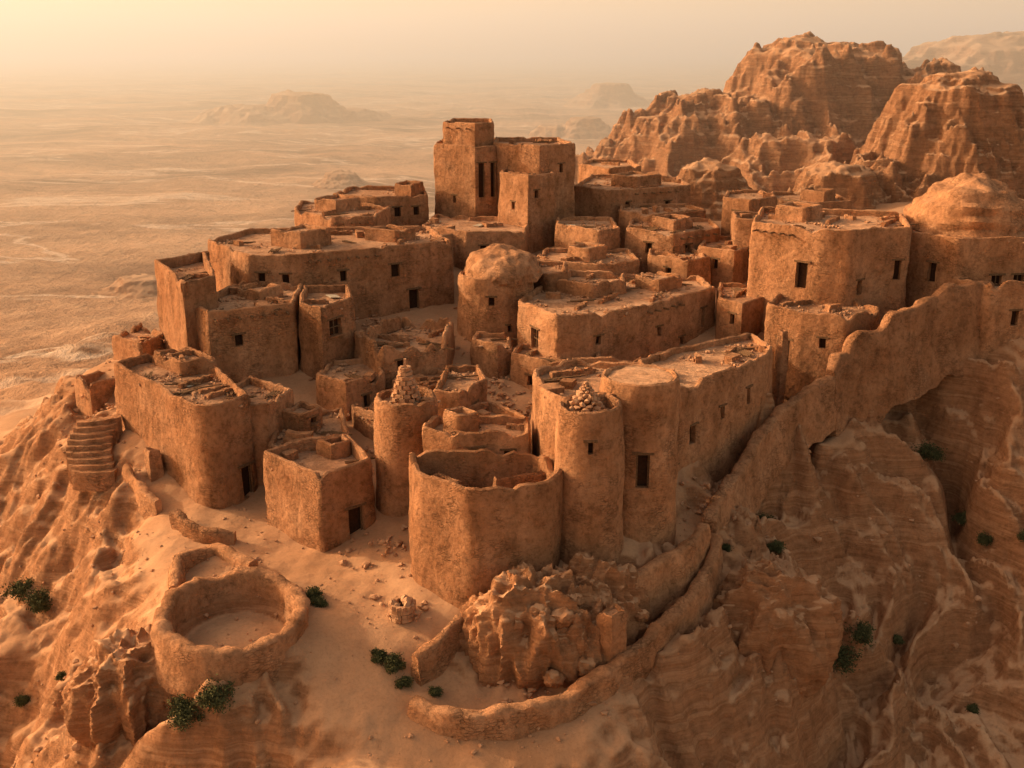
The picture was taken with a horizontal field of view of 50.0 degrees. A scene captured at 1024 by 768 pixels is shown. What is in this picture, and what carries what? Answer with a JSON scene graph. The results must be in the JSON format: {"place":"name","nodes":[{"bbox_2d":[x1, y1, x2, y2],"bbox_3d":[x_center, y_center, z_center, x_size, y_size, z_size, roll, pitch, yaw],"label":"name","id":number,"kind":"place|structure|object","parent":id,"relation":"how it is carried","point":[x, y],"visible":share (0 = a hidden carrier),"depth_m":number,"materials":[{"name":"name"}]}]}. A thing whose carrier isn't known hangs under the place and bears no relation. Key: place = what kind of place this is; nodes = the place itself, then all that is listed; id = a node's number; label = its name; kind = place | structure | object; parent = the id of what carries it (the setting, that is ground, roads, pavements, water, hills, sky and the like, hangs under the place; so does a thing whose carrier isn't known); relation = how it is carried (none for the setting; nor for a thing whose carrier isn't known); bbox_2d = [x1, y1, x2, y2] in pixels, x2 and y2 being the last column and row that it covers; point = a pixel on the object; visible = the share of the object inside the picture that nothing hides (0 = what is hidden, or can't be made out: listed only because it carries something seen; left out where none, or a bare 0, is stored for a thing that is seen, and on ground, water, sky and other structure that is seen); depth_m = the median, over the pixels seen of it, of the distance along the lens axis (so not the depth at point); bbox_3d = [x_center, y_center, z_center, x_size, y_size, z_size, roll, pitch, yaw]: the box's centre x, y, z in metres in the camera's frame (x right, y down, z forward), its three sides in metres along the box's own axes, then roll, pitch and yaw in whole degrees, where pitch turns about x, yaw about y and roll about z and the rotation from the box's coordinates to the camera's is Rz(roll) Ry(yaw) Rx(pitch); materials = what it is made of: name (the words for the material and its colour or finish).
{"place":"outdoors","nodes":[
{"label":"outdoors","id":0,"kind":"place"},
{"bbox_2d":[0,19,656,56],"bbox_3d":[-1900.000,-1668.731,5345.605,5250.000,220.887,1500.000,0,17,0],"label":"distant mountains","id":1,"kind":"structure","parent":0,"point":[45,38],"depth_m":5171.53,"materials":[{"name":"stone"}]},
{"bbox_2d":[0,54,1023,767],"bbox_3d":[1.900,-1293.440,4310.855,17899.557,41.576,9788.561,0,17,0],"label":"desert terrain","id":2,"kind":"structure","parent":0,"point":[108,176],"depth_m":77.10,"materials":[{"name":"sand"}]},
{"bbox_2d":[0,577,33,601],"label":"desert shrub","id":3,"kind":"object","parent":2,"relation":"on","point":[18,588],"visible":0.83,"depth_m":74.59,"materials":[{"name":"green plant"}]},
{"bbox_2d":[12,693,30,706],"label":"desert shrub","id":4,"kind":"object","parent":2,"relation":"on","point":[20,701],"visible":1,"depth_m":69.34,"materials":[{"name":"green plant"}]},
{"bbox_2d":[20,584,52,613],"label":"desert shrub","id":5,"kind":"object","parent":2,"relation":"on","point":[40,604],"visible":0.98,"depth_m":73.09,"materials":[{"name":"green plant"}]},
{"bbox_2d":[66,413,122,491],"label":"stone steps","id":6,"kind":"structure","parent":2,"relation":"on","point":[91,463],"depth_m":76.30,"materials":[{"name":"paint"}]},
{"bbox_2d":[75,369,114,418],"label":"ruined house","id":7,"kind":"structure","parent":2,"relation":"on","point":[93,393],"depth_m":85.37,"materials":[{"name":"brick"}]},
{"bbox_2d":[59,624,183,747],"bbox_3d":[-20.574,16.882,60.297,8.319,7.227,7.224,0,17,0],"label":"rock outcrop","id":8,"kind":"object","parent":2,"relation":"on","point":[112,690],"visible":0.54,"depth_m":57.96,"materials":[{"name":"stone"}]},
{"bbox_2d":[92,273,156,298],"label":"desert mesa","id":9,"kind":"structure","parent":2,"relation":"on","point":[139,285],"depth_m":249.76,"materials":[{"name":"stone"}]},
{"bbox_2d":[112,322,165,359],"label":"mud brick house","id":10,"kind":"structure","parent":2,"relation":"on","point":[139,339],"depth_m":90.20,"materials":[{"name":"brick"}]},
{"bbox_2d":[122,463,161,519],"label":"wall","id":11,"kind":"structure","parent":2,"relation":"on","point":[148,501],"depth_m":72.81,"materials":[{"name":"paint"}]},
{"bbox_2d":[144,447,163,481],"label":"gate pillar","id":12,"kind":"structure","parent":2,"relation":"on","point":[154,465],"depth_m":74.76,"materials":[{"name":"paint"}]},
{"bbox_2d":[114,347,257,509],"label":"mud brick house","id":13,"kind":"structure","parent":2,"relation":"on","point":[185,411],"depth_m":73.61,"materials":[{"name":"brick"}]},
{"bbox_2d":[154,251,218,350],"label":"mud brick house","id":14,"kind":"structure","parent":2,"relation":"on","point":[186,286],"depth_m":85.87,"materials":[{"name":"brick"}]},
{"bbox_2d":[164,694,208,731],"bbox_3d":[-16.644,16.391,55.546,2.235,1.513,2.351,14,22,39],"label":"desert shrub","id":15,"kind":"object","parent":2,"relation":"on","point":[182,707],"visible":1,"depth_m":55.44,"materials":[{"name":"green plant"}]},
{"bbox_2d":[169,508,236,544],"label":"wall","id":16,"kind":"structure","parent":2,"relation":"on","point":[182,523],"depth_m":68.27,"materials":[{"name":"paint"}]},
{"bbox_2d":[167,542,257,588],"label":"wall","id":17,"kind":"structure","parent":2,"relation":"on","point":[183,563],"depth_m":65.62,"materials":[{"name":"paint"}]},
{"bbox_2d":[190,674,238,714],"bbox_3d":[-15.053,15.560,55.593,2.461,1.562,2.497,0,17,0],"label":"desert shrub","id":18,"kind":"object","parent":2,"relation":"on","point":[208,697],"visible":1,"depth_m":55.31,"materials":[{"name":"green plant"}]},
{"bbox_2d":[150,565,309,700],"bbox_3d":[-15.295,13.556,60.324,9.141,3.778,9.266,0,17,0],"label":"round enclosure","id":19,"kind":"object","parent":2,"relation":"on","point":[185,666],"visible":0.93,"depth_m":57.76,"materials":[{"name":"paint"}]},
{"bbox_2d":[196,280,302,383],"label":"mud brick house","id":20,"kind":"structure","parent":2,"relation":"on","point":[244,330],"depth_m":83.98,"materials":[{"name":"brick"}]},
{"bbox_2d":[237,375,293,485],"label":"mud brick house","id":21,"kind":"structure","parent":2,"relation":"on","point":[270,402],"depth_m":74.54,"materials":[{"name":"brick"}]},
{"bbox_2d":[165,89,392,125],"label":"desert mesa","id":22,"kind":"structure","parent":2,"relation":"on","point":[286,106],"depth_m":804.06,"materials":[{"name":"stone"}]},
{"bbox_2d":[281,429,313,444],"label":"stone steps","id":23,"kind":"structure","parent":2,"relation":"on","point":[292,435],"depth_m":73.02,"materials":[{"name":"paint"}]},
{"bbox_2d":[268,401,351,448],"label":"mud brick house","id":24,"kind":"structure","parent":2,"relation":"on","point":[299,416],"depth_m":75.23,"materials":[{"name":"brick"}]},
{"bbox_2d":[305,586,324,599],"bbox_3d":[-11.283,11.871,62.664,1.114,0.801,1.262,7,19,22],"label":"desert shrub","id":25,"kind":"object","parent":2,"relation":"on","point":[315,590],"visible":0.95,"depth_m":62.49,"materials":[{"name":"green plant"}]},
{"bbox_2d":[263,434,375,552],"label":"mud brick house","id":26,"kind":"structure","parent":2,"relation":"on","point":[319,494],"depth_m":68.18,"materials":[{"name":"brick"}]},
{"bbox_2d":[310,594,328,607],"bbox_3d":[-10.876,12.186,61.912,1.216,0.732,1.007,0,17,0],"label":"desert shrub","id":27,"kind":"object","parent":2,"relation":"on","point":[316,601],"visible":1,"depth_m":61.75,"materials":[{"name":"green plant"}]},
{"bbox_2d":[298,284,355,379],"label":"mud brick house","id":28,"kind":"structure","parent":2,"relation":"on","point":[327,327],"depth_m":84.97,"materials":[{"name":"brick"}]},
{"bbox_2d":[208,223,454,319],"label":"mud brick house","id":29,"kind":"structure","parent":2,"relation":"on","point":[387,270],"depth_m":95.93,"materials":[{"name":"brick"}]},
{"bbox_2d":[309,169,370,188],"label":"desert mesa","id":30,"kind":"structure","parent":2,"relation":"on","point":[338,179],"depth_m":436.66,"materials":[{"name":"stone"}]},
{"bbox_2d":[291,194,390,226],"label":"mud brick house","id":31,"kind":"structure","parent":2,"relation":"on","point":[338,210],"depth_m":111.05,"materials":[{"name":"brick"}]},
{"bbox_2d":[316,358,385,420],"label":"mud brick house","id":32,"kind":"structure","parent":2,"relation":"on","point":[346,384],"depth_m":81.30,"materials":[{"name":"brick"}]},
{"bbox_2d":[351,400,373,440],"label":"ruined house","id":33,"kind":"structure","parent":2,"relation":"on","point":[363,421],"depth_m":78.48,"materials":[{"name":"brick"}]},
{"bbox_2d":[369,647,387,663],"bbox_3d":[-7.155,14.448,58.860,1.074,0.674,1.307,-6,18,-18],"label":"desert shrub","id":34,"kind":"object","parent":2,"relation":"on","point":[380,654],"visible":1,"depth_m":58.74,"materials":[{"name":"green plant"}]},
{"bbox_2d":[333,180,428,226],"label":"mud brick house","id":35,"kind":"structure","parent":2,"relation":"on","point":[406,201],"depth_m":117.43,"materials":[{"name":"brick"}]},
{"bbox_2d":[380,648,406,674],"bbox_3d":[-6.300,14.752,58.494,1.449,0.936,1.683,-10,20,-29],"label":"desert shrub","id":36,"kind":"object","parent":2,"relation":"on","point":[394,662],"visible":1,"depth_m":58.30,"materials":[{"name":"green plant"}]},
{"bbox_2d":[57,271,736,740],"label":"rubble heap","id":37,"kind":"object","parent":2,"relation":"on","point":[403,527],"visible":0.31,"depth_m":71.08,"materials":[{"name":"stone"}]},
{"bbox_2d":[394,673,413,688],"bbox_3d":[-5.683,15.589,57.849,1.029,0.747,1.206,0,17,0],"label":"desert shrub","id":38,"kind":"object","parent":2,"relation":"on","point":[406,681],"visible":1,"depth_m":57.66,"materials":[{"name":"green plant"}]},
{"bbox_2d":[354,316,454,389],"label":"ruined house","id":39,"kind":"structure","parent":2,"relation":"on","point":[388,345],"depth_m":85.63,"materials":[{"name":"brick"}]},
{"bbox_2d":[379,594,432,623],"bbox_3d":[-5.967,12.395,61.316,3.186,1.234,2.028,0,17,0],"label":"stone well","id":40,"kind":"object","parent":2,"relation":"on","point":[402,609],"visible":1,"depth_m":60.72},
{"bbox_2d":[374,358,441,516],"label":"round tower","id":41,"kind":"structure","parent":2,"relation":"on","point":[405,408],"depth_m":68.50,"materials":[{"name":"brick"}]},
{"bbox_2d":[392,368,443,389],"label":"mud brick house","id":42,"kind":"structure","parent":2,"relation":"on","point":[430,379],"depth_m":82.33,"materials":[{"name":"brick"}]},
{"bbox_2d":[410,614,463,686],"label":"wall","id":43,"kind":"structure","parent":2,"relation":"on","point":[432,659],"depth_m":58.43,"materials":[{"name":"paint"}]},
{"bbox_2d":[433,364,487,417],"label":"mud brick house","id":44,"kind":"structure","parent":2,"relation":"on","point":[465,385],"depth_m":76.19,"materials":[{"name":"brick"}]},
{"bbox_2d":[459,591,482,662],"bbox_3d":[-1.170,14.441,61.202,4.907,6.489,4.490,0,17,0],"label":"rock outcrop","id":45,"kind":"object","parent":2,"relation":"on","point":[472,599],"visible":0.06,"depth_m":60.38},
{"bbox_2d":[422,406,530,454],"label":"mud brick house","id":46,"kind":"structure","parent":2,"relation":"on","point":[461,428],"depth_m":66.00,"materials":[{"name":"paint"}]},
{"bbox_2d":[408,448,563,608],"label":"walled courtyard","id":47,"kind":"structure","parent":2,"relation":"on","point":[480,519],"depth_m":61.13,"materials":[{"name":"paint"}]},
{"bbox_2d":[470,331,517,378],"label":"mud brick house","id":48,"kind":"structure","parent":2,"relation":"on","point":[490,354],"depth_m":86.44,"materials":[{"name":"brick"}]},
{"bbox_2d":[469,401,524,416],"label":"mud brick house","id":49,"kind":"structure","parent":2,"relation":"on","point":[489,408],"depth_m":74.99,"materials":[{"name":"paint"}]},
{"bbox_2d":[422,118,575,269],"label":"kasbah keep","id":50,"kind":"structure","parent":2,"relation":"on","point":[515,192],"depth_m":115.33,"materials":[{"name":"paint"}]},
{"bbox_2d":[457,243,542,346],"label":"domed house","id":51,"kind":"structure","parent":2,"relation":"on","point":[495,282],"depth_m":90.67,"materials":[{"name":"paint"}]},
{"bbox_2d":[2,303,1023,767],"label":"scattered stones","id":52,"kind":"object","parent":2,"relation":"on","point":[374,597],"visible":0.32,"depth_m":68.53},
{"bbox_2d":[462,562,583,689],"bbox_3d":[1.177,14.233,60.737,8.904,9.168,6.568,0,17,0],"label":"rock outcrop","id":53,"kind":"object","parent":2,"relation":"on","point":[529,654],"visible":0.65,"depth_m":58.24,"materials":[{"name":"stone"}]},
{"bbox_2d":[529,603,544,616],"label":"boulder","id":54,"kind":"object","parent":53,"relation":"on","point":[535,609],"visible":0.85,"depth_m":58.08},
{"bbox_2d":[543,669,565,687],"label":"boulder","id":55,"kind":"object","parent":53,"relation":"on","point":[553,678],"visible":1,"depth_m":57.69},
{"bbox_2d":[578,656,598,676],"bbox_3d":[3.876,14.971,58.459,1.440,1.250,1.293,-6,18,-18],"label":"boulder","id":56,"kind":"object","parent":53,"relation":"on","point":[586,666],"visible":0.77,"depth_m":58.00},
{"bbox_2d":[533,259,567,291],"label":"mud brick house","id":57,"kind":"structure","parent":2,"relation":"on","point":[553,272],"depth_m":94.15,"materials":[{"name":"brick"}]},
{"bbox_2d":[510,343,600,389],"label":"mud brick house","id":58,"kind":"structure","parent":2,"relation":"on","point":[526,361],"depth_m":85.04,"materials":[{"name":"brick"}]},
{"bbox_2d":[407,533,722,741],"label":"defensive wall","id":59,"kind":"structure","parent":2,"relation":"on","point":[635,661],"depth_m":56.98,"materials":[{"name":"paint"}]},
{"bbox_2d":[529,116,611,139],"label":"desert mesa","id":60,"kind":"structure","parent":2,"relation":"on","point":[586,128],"depth_m":688.76,"materials":[{"name":"stone"}]},
{"bbox_2d":[556,583,605,665],"bbox_3d":[3.376,15.005,60.358,5.094,8.931,4.322,0,17,0],"label":"rock outcrop","id":61,"kind":"object","parent":2,"relation":"on","point":[583,635],"visible":0.19,"depth_m":58.44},
{"bbox_2d":[551,607,574,628],"bbox_3d":[2.731,12.404,58.360,1.501,1.207,1.306,-10,20,-29],"label":"boulder","id":62,"kind":"object","parent":61,"relation":"on","point":[564,616],"visible":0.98,"depth_m":58.02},
{"bbox_2d":[569,593,584,605],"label":"boulder","id":63,"kind":"object","parent":61,"relation":"on","point":[578,598],"visible":0.76,"depth_m":58.85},
{"bbox_2d":[554,216,620,249],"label":"mud brick house","id":64,"kind":"structure","parent":2,"relation":"on","point":[570,230],"depth_m":107.61,"materials":[{"name":"brick"}]},
{"bbox_2d":[554,381,624,564],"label":"round tower","id":65,"kind":"structure","parent":2,"relation":"on","point":[589,449],"depth_m":61.78,"materials":[{"name":"brick"}]},
{"bbox_2d":[537,242,641,273],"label":"mud brick house","id":66,"kind":"structure","parent":2,"relation":"on","point":[585,256],"depth_m":101.44,"materials":[{"name":"brick"}]},
{"bbox_2d":[531,359,659,468],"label":"mud brick house","id":67,"kind":"structure","parent":2,"relation":"on","point":[561,381],"depth_m":66.26,"materials":[{"name":"brick"}]},
{"bbox_2d":[554,552,652,645],"bbox_3d":[4.319,13.218,62.706,7.505,7.816,5.932,0,17,0],"label":"rock outcrop","id":68,"kind":"object","parent":2,"relation":"on","point":[611,582],"visible":0.31,"depth_m":60.94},
{"bbox_2d":[634,609,649,621],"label":"boulder","id":69,"kind":"object","parent":68,"relation":"on","point":[643,615],"visible":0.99,"depth_m":60.85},
{"bbox_2d":[566,356,641,363],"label":"mud brick house","id":70,"kind":"structure","parent":2,"relation":"on","point":[590,360],"depth_m":82.73,"materials":[{"name":"brick"}]},
{"bbox_2d":[562,82,649,108],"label":"desert mesa","id":71,"kind":"structure","parent":2,"relation":"on","point":[607,95],"depth_m":1023.24,"materials":[{"name":"stone"}]},
{"bbox_2d":[578,159,640,181],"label":"mud brick house","id":72,"kind":"structure","parent":2,"relation":"on","point":[587,168],"depth_m":137.31,"materials":[{"name":"brick"}]},
{"bbox_2d":[596,603,626,663],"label":"gate pillar","id":73,"kind":"structure","parent":2,"relation":"on","point":[611,621],"depth_m":58.08,"materials":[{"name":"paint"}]},
{"bbox_2d":[517,269,714,360],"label":"mud brick house","id":74,"kind":"structure","parent":2,"relation":"on","point":[591,313],"depth_m":88.93,"materials":[{"name":"paint"}]},
{"bbox_2d":[574,171,690,225],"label":"mud brick house","id":75,"kind":"structure","parent":2,"relation":"on","point":[601,195],"depth_m":119.42,"materials":[{"name":"brick"}]},
{"bbox_2d":[599,364,679,545],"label":"round tower","id":76,"kind":"structure","parent":2,"relation":"on","point":[650,416],"depth_m":64.46,"materials":[{"name":"brick"}]},
{"bbox_2d":[618,203,705,247],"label":"mud brick house","id":77,"kind":"structure","parent":2,"relation":"on","point":[644,212],"depth_m":113.48,"materials":[{"name":"brick"}]},
{"bbox_2d":[625,214,719,273],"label":"mud brick house","id":78,"kind":"structure","parent":2,"relation":"on","point":[676,233],"depth_m":105.69,"materials":[{"name":"brick"}]},
{"bbox_2d":[635,523,710,618],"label":"wall","id":79,"kind":"structure","parent":2,"relation":"on","point":[665,578],"depth_m":63.86,"materials":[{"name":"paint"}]},
{"bbox_2d":[647,247,710,284],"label":"mud brick house","id":80,"kind":"structure","parent":2,"relation":"on","point":[686,264],"depth_m":100.45,"materials":[{"name":"brick"}]},
{"bbox_2d":[638,332,772,482],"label":"mud brick house","id":81,"kind":"structure","parent":2,"relation":"on","point":[725,385],"depth_m":76.09,"materials":[{"name":"brick"}]},
{"bbox_2d":[697,235,748,287],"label":"mud brick house","id":82,"kind":"structure","parent":2,"relation":"on","point":[729,261],"depth_m":101.35,"materials":[{"name":"brick"}]},
{"bbox_2d":[715,282,763,338],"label":"mud brick house","id":83,"kind":"structure","parent":2,"relation":"on","point":[738,312],"depth_m":90.70,"materials":[{"name":"paint"}]},
{"bbox_2d":[730,211,757,247],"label":"mud brick house","id":84,"kind":"structure","parent":2,"relation":"on","point":[741,226],"depth_m":103.13,"materials":[{"name":"brick"}]},
{"bbox_2d":[720,189,777,235],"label":"mud brick house","id":85,"kind":"structure","parent":2,"relation":"on","point":[747,200],"depth_m":111.05,"materials":[{"name":"brick"}]},
{"bbox_2d":[702,375,836,533],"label":"defensive wall","id":86,"kind":"structure","parent":2,"relation":"on","point":[761,463],"depth_m":77.16,"materials":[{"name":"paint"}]},
{"bbox_2d":[767,539,787,553],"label":"desert shrub","id":87,"kind":"object","parent":2,"relation":"on","point":[776,546],"visible":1,"depth_m":72.17,"materials":[{"name":"green plant"}]},
{"bbox_2d":[712,558,843,697],"bbox_3d":[15.486,15.488,66.722,9.647,10.252,6.542,0,17,0],"label":"rock outcrop","id":88,"kind":"object","parent":2,"relation":"on","point":[770,608],"visible":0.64,"depth_m":64.36,"materials":[{"name":"stone"}]},
{"bbox_2d":[772,330,787,406],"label":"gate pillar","id":89,"kind":"structure","parent":2,"relation":"on","point":[780,369],"depth_m":83.62,"materials":[{"name":"stone"}]},
{"bbox_2d":[771,187,851,208],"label":"mud brick house","id":90,"kind":"structure","parent":2,"relation":"on","point":[828,198],"depth_m":117.40,"materials":[{"name":"brick"}]},
{"bbox_2d":[764,293,879,397],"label":"mud brick house","id":91,"kind":"structure","parent":2,"relation":"on","point":[818,335],"depth_m":84.72,"materials":[{"name":"paint"}]},
{"bbox_2d":[746,201,918,332],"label":"mud brick house","id":92,"kind":"structure","parent":2,"relation":"on","point":[817,254],"depth_m":88.73,"materials":[{"name":"paint"}]},
{"bbox_2d":[832,638,862,676],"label":"desert shrub","id":93,"kind":"object","parent":2,"relation":"on","point":[846,664],"visible":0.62,"depth_m":70.61,"materials":[{"name":"green plant"}]},
{"bbox_2d":[844,617,875,646],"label":"desert shrub","id":94,"kind":"object","parent":2,"relation":"on","point":[862,633],"visible":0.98,"depth_m":71.21,"materials":[{"name":"green plant"}]},
{"bbox_2d":[825,280,994,438],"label":"retaining wall","id":95,"kind":"structure","parent":2,"relation":"on","point":[919,348],"depth_m":83.55,"materials":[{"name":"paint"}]},
{"bbox_2d":[912,439,947,461],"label":"desert shrub","id":96,"kind":"object","parent":2,"relation":"on","point":[927,451],"visible":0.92,"depth_m":84.25,"materials":[{"name":"green plant"}]},
{"bbox_2d":[951,508,966,526],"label":"desert shrub","id":97,"kind":"object","parent":2,"relation":"on","point":[959,518],"visible":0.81,"depth_m":81.76,"materials":[{"name":"green plant"}]},
{"bbox_2d":[900,173,1023,306],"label":"domed shrine","id":98,"kind":"object","parent":2,"relation":"on","point":[971,226],"visible":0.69,"depth_m":89.60,"materials":[{"name":"paint"}]},
{"bbox_2d":[902,31,1023,91],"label":"desert mesa","id":99,"kind":"structure","parent":2,"relation":"on","point":[1000,55],"depth_m":697.12,"materials":[{"name":"stone"}]},
{"bbox_2d":[976,531,993,545],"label":"desert shrub","id":100,"kind":"object","parent":2,"relation":"on","point":[983,539],"visible":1,"depth_m":78.65,"materials":[{"name":"green plant"}]},
{"bbox_2d":[952,276,1023,359],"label":"ruined house","id":101,"kind":"structure","parent":2,"relation":"on","point":[1001,318],"depth_m":86.17,"materials":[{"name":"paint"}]},
{"bbox_2d":[0,0,1023,39],"label":"sky","id":102,"kind":"structure","parent":0,"point":[368,19],"materials":[{"name":"beige"}]},
{"bbox_2d":[362,29,1011,54],"bbox_3d":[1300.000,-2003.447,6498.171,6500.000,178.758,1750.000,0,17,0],"label":"distant mountains","id":103,"kind":"structure","parent":0,"point":[904,42],"depth_m":6302.08,"materials":[{"name":"stone"}]},
{"bbox_2d":[678,157,752,220],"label":"rocky hill","id":104,"kind":"structure","parent":0,"point":[711,181],"depth_m":140.83,"materials":[{"name":"stone"}]},
{"bbox_2d":[574,31,983,192],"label":"rocky mountain","id":105,"kind":"structure","parent":0,"point":[779,114],"depth_m":186.44,"materials":[{"name":"stone"}]},
{"bbox_2d":[787,161,891,209],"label":"rocky hill","id":106,"kind":"structure","parent":0,"point":[858,186],"depth_m":144.73,"materials":[{"name":"stone"}]},
{"bbox_2d":[844,67,1023,202],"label":"rocky mountain","id":107,"kind":"structure","parent":0,"point":[925,134],"depth_m":150.72,"materials":[{"name":"stone"}]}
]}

